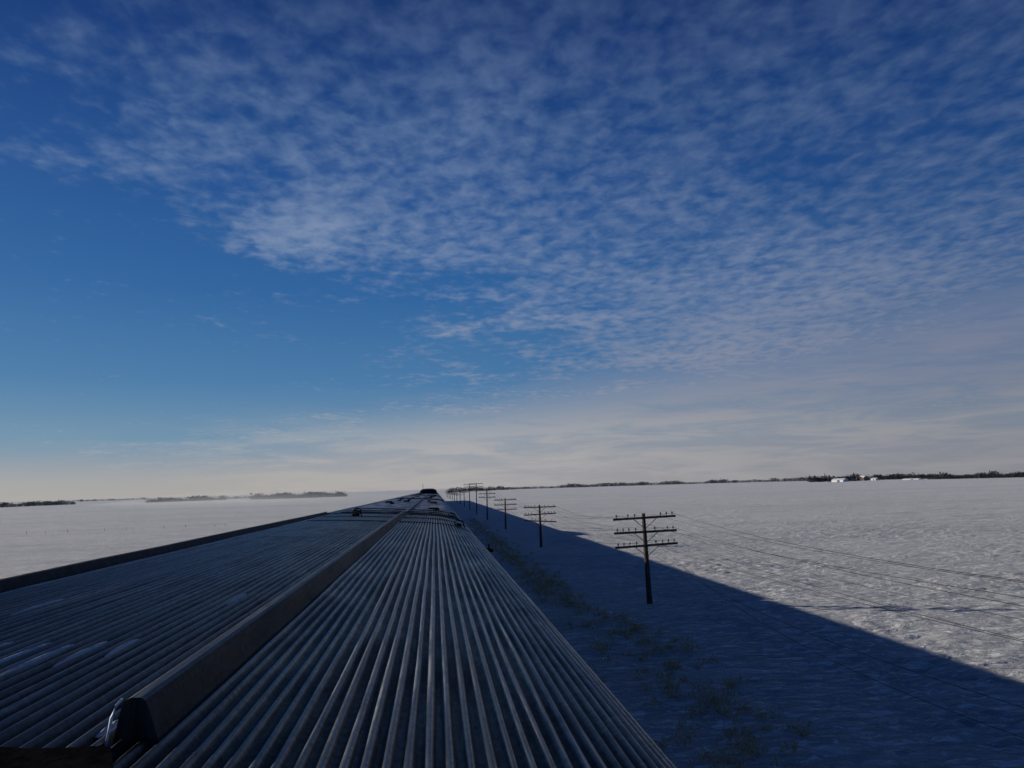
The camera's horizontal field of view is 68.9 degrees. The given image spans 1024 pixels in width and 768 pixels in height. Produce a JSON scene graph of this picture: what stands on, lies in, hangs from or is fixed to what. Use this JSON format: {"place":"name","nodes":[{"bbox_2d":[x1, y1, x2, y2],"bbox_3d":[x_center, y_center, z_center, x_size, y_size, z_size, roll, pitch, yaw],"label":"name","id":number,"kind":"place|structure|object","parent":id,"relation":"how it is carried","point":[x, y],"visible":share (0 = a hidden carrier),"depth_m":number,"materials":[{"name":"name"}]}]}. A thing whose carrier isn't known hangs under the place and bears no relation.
{"place":"outdoors","nodes":[
{"label":"outdoors","id":0,"kind":"place"},
{"bbox_2d":[0,472,1023,767],"bbox_3d":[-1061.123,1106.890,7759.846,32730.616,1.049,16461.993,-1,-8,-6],"label":"ground","id":1,"kind":"structure","parent":0,"point":[972,526],"depth_m":41.10,"materials":[{"name":"white snow"}]},
{"bbox_2d":[0,500,76,506],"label":"distant wood","id":2,"kind":"object","parent":1,"relation":"on","point":[33,503],"visible":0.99,"depth_m":888.39,"materials":[{"name":"brown plant"}]},
{"bbox_2d":[1,525,212,534],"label":"field fence","id":3,"kind":"object","parent":1,"relation":"on","point":[94,530],"visible":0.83,"depth_m":139.61,"materials":[{"name":"brown wood"}]},
{"bbox_2d":[69,497,151,501],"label":"distant wood","id":4,"kind":"object","parent":1,"relation":"on","point":[104,500],"visible":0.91,"depth_m":2261.48,"materials":[{"name":"grey plant"}]},
{"bbox_2d":[145,495,228,502],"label":"distant wood","id":5,"kind":"object","parent":1,"relation":"on","point":[196,498],"visible":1,"depth_m":939.23,"materials":[{"name":"grey plant"}]},
{"bbox_2d":[225,496,250,498],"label":"distant wood","id":6,"kind":"object","parent":1,"relation":"on","point":[238,497],"visible":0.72,"depth_m":1205.89,"materials":[{"name":"grey plant"}]},
{"bbox_2d":[250,491,346,499],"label":"distant wood","id":7,"kind":"object","parent":1,"relation":"on","point":[285,495],"visible":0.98,"depth_m":910.20,"materials":[{"name":"grey plant"}]},
{"bbox_2d":[463,484,474,509],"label":"telegraph pole","id":8,"kind":"object","parent":1,"relation":"on","point":[469,493],"visible":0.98,"depth_m":207.59,"materials":[{"name":"brown wood"}]},
{"bbox_2d":[475,483,482,513],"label":"telegraph pole","id":9,"kind":"object","parent":1,"relation":"on","point":[476,494],"visible":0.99,"depth_m":174.17,"materials":[{"name":"brown wood"}]},
{"bbox_2d":[447,486,513,492],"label":"distant wood","id":10,"kind":"object","parent":1,"relation":"on","point":[484,489],"visible":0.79,"depth_m":1481.37,"materials":[{"name":"grey plant"}]},
{"bbox_2d":[478,488,495,519],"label":"telegraph pole","id":11,"kind":"object","parent":1,"relation":"on","point":[486,493],"visible":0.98,"depth_m":140.49,"materials":[{"name":"brown wood"}]},
{"bbox_2d":[494,498,515,528],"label":"telegraph pole","id":12,"kind":"object","parent":1,"relation":"on","point":[505,509],"visible":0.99,"depth_m":107.85,"materials":[{"name":"brown wood"}]},
{"bbox_2d":[477,489,1023,597],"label":"telegraph wire","id":13,"kind":"object","parent":12,"relation":"attached to","point":[819,563],"visible":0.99,"depth_m":17.84,"materials":[{"name":"metal"}]},
{"bbox_2d":[492,496,1022,639],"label":"telegraph wire","id":14,"kind":"object","parent":12,"relation":"attached to","point":[818,587],"visible":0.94,"depth_m":22.49,"materials":[{"name":"metal"}]},
{"bbox_2d":[500,498,1021,605],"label":"telegraph wire","id":15,"kind":"object","parent":12,"relation":"attached to","point":[836,569],"visible":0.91,"depth_m":21.55,"materials":[{"name":"metal"}]},
{"bbox_2d":[506,511,1023,641],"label":"telegraph wire","id":16,"kind":"object","parent":12,"relation":"attached to","point":[827,594],"visible":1,"depth_m":17.08,"materials":[{"name":"metal"}]},
{"bbox_2d":[529,512,1022,619],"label":"telegraph wire","id":17,"kind":"object","parent":12,"relation":"attached to","point":[843,581],"visible":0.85,"depth_m":20.31,"materials":[{"name":"metal"}]},
{"bbox_2d":[524,505,555,546],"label":"telegraph pole","id":18,"kind":"object","parent":1,"relation":"on","point":[540,526],"visible":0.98,"depth_m":74.36,"materials":[{"name":"brown wood"}]},
{"bbox_2d":[492,492,1023,582],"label":"telegraph wire","id":19,"kind":"object","parent":18,"relation":"attached to","point":[835,554],"visible":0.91,"depth_m":19.95,"materials":[{"name":"metal"}]},
{"bbox_2d":[508,480,694,488],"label":"distant wood","id":20,"kind":"object","parent":1,"relation":"on","point":[639,483],"visible":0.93,"depth_m":1960.64,"materials":[{"name":"black plant"}]},
{"bbox_2d":[613,511,677,603],"bbox_3d":[6.780,8.973,37.666,3.273,4.933,0.368,-1,-8,-6],"label":"telegraph pole","id":21,"kind":"object","parent":1,"relation":"on","point":[645,545],"visible":0.98,"depth_m":37.68,"materials":[{"name":"brown wood"}]},
{"bbox_2d":[485,498,1023,707],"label":"telegraph wire","id":22,"kind":"object","parent":21,"relation":"attached to","point":[825,639],"visible":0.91,"depth_m":18.68,"materials":[{"name":"metal"}]},
{"bbox_2d":[511,511,1022,737],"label":"telegraph wire","id":23,"kind":"object","parent":21,"relation":"attached to","point":[832,660],"visible":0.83,"depth_m":20.48,"materials":[{"name":"metal"}]},
{"bbox_2d":[514,498,1023,581],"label":"telegraph wire","id":24,"kind":"object","parent":21,"relation":"attached to","point":[843,553],"visible":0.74,"depth_m":21.62,"materials":[{"name":"metal"}]},
{"bbox_2d":[463,518,829,767],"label":"dry weeds","id":25,"kind":"object","parent":1,"relation":"on","point":[712,697],"visible":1,"depth_m":23.10,"materials":[{"name":"brown plant"}]},
{"bbox_2d":[688,477,808,483],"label":"distant wood","id":26,"kind":"object","parent":1,"relation":"on","point":[770,480],"visible":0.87,"depth_m":1937.04,"materials":[{"name":"black plant"}]},
{"bbox_2d":[805,472,865,481],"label":"distant wood","id":27,"kind":"object","parent":1,"relation":"on","point":[824,478],"visible":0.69,"depth_m":1123.89,"materials":[{"name":"black plant"}]},
{"bbox_2d":[831,478,848,481],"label":"barn","id":28,"kind":"structure","parent":1,"relation":"on","point":[840,480],"depth_m":1021.76,"materials":[{"name":"white"}]},
{"bbox_2d":[858,475,867,480],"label":"farmhouse","id":29,"kind":"object","parent":1,"relation":"on","point":[864,478],"visible":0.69,"depth_m":1164.81,"materials":[{"name":"white"}]},
{"bbox_2d":[859,472,947,479],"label":"distant wood","id":30,"kind":"object","parent":1,"relation":"on","point":[895,476],"visible":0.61,"depth_m":1217.40,"materials":[{"name":"black plant"}]},
{"bbox_2d":[902,478,922,479],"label":"farm shed","id":31,"kind":"structure","parent":1,"relation":"on","point":[912,478],"depth_m":1047.95,"materials":[{"name":"white metal"}]},
{"bbox_2d":[926,470,1023,479],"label":"distant wood","id":32,"kind":"object","parent":1,"relation":"on","point":[989,475],"visible":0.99,"depth_m":904.19,"materials":[{"name":"black plant"}]},
{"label":"railway track","id":33,"kind":"structure","parent":1,"relation":"on","visible":0},
{"bbox_2d":[0,510,675,767],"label":"passenger car","id":34,"kind":"object","parent":33,"relation":"on","point":[402,639],"visible":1,"depth_m":2.58,"materials":[{"name":"metal"}]},
{"bbox_2d":[0,594,245,737],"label":"snow patches","id":35,"kind":"object","parent":34,"relation":"on","point":[103,732],"visible":0.57,"depth_m":2.53,"materials":[{"name":"white snow"}]},
{"bbox_2d":[328,498,461,522],"bbox_3d":[-3.928,6.880,30.104,3.334,4.404,26.020,-1,-8,-6],"label":"passenger car","id":36,"kind":"object","parent":33,"relation":"on","point":[425,507],"visible":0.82,"depth_m":22.20,"materials":[{"name":"metal"}]},
{"bbox_2d":[391,495,445,502],"bbox_3d":[-6.582,10.490,55.715,3.334,4.404,26.020,-1,-8,-6],"label":"passenger car","id":37,"kind":"object","parent":33,"relation":"on","point":[426,497],"visible":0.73,"depth_m":50.59,"materials":[{"name":"metal"}]},
{"bbox_2d":[411,493,441,497],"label":"passenger car","id":38,"kind":"object","parent":33,"relation":"on","point":[424,494],"visible":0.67,"depth_m":77.30,"materials":[{"name":"metal"}]},
{"bbox_2d":[415,488,438,494],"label":"passenger car","id":39,"kind":"object","parent":33,"relation":"on","point":[429,491],"visible":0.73,"depth_m":96.72,"materials":[{"name":"metal"}]},
{"bbox_2d":[0,0,1023,501],"label":"sky","id":40,"kind":"structure","parent":0,"point":[247,247],"materials":[{"name":"blue"}]}
]}

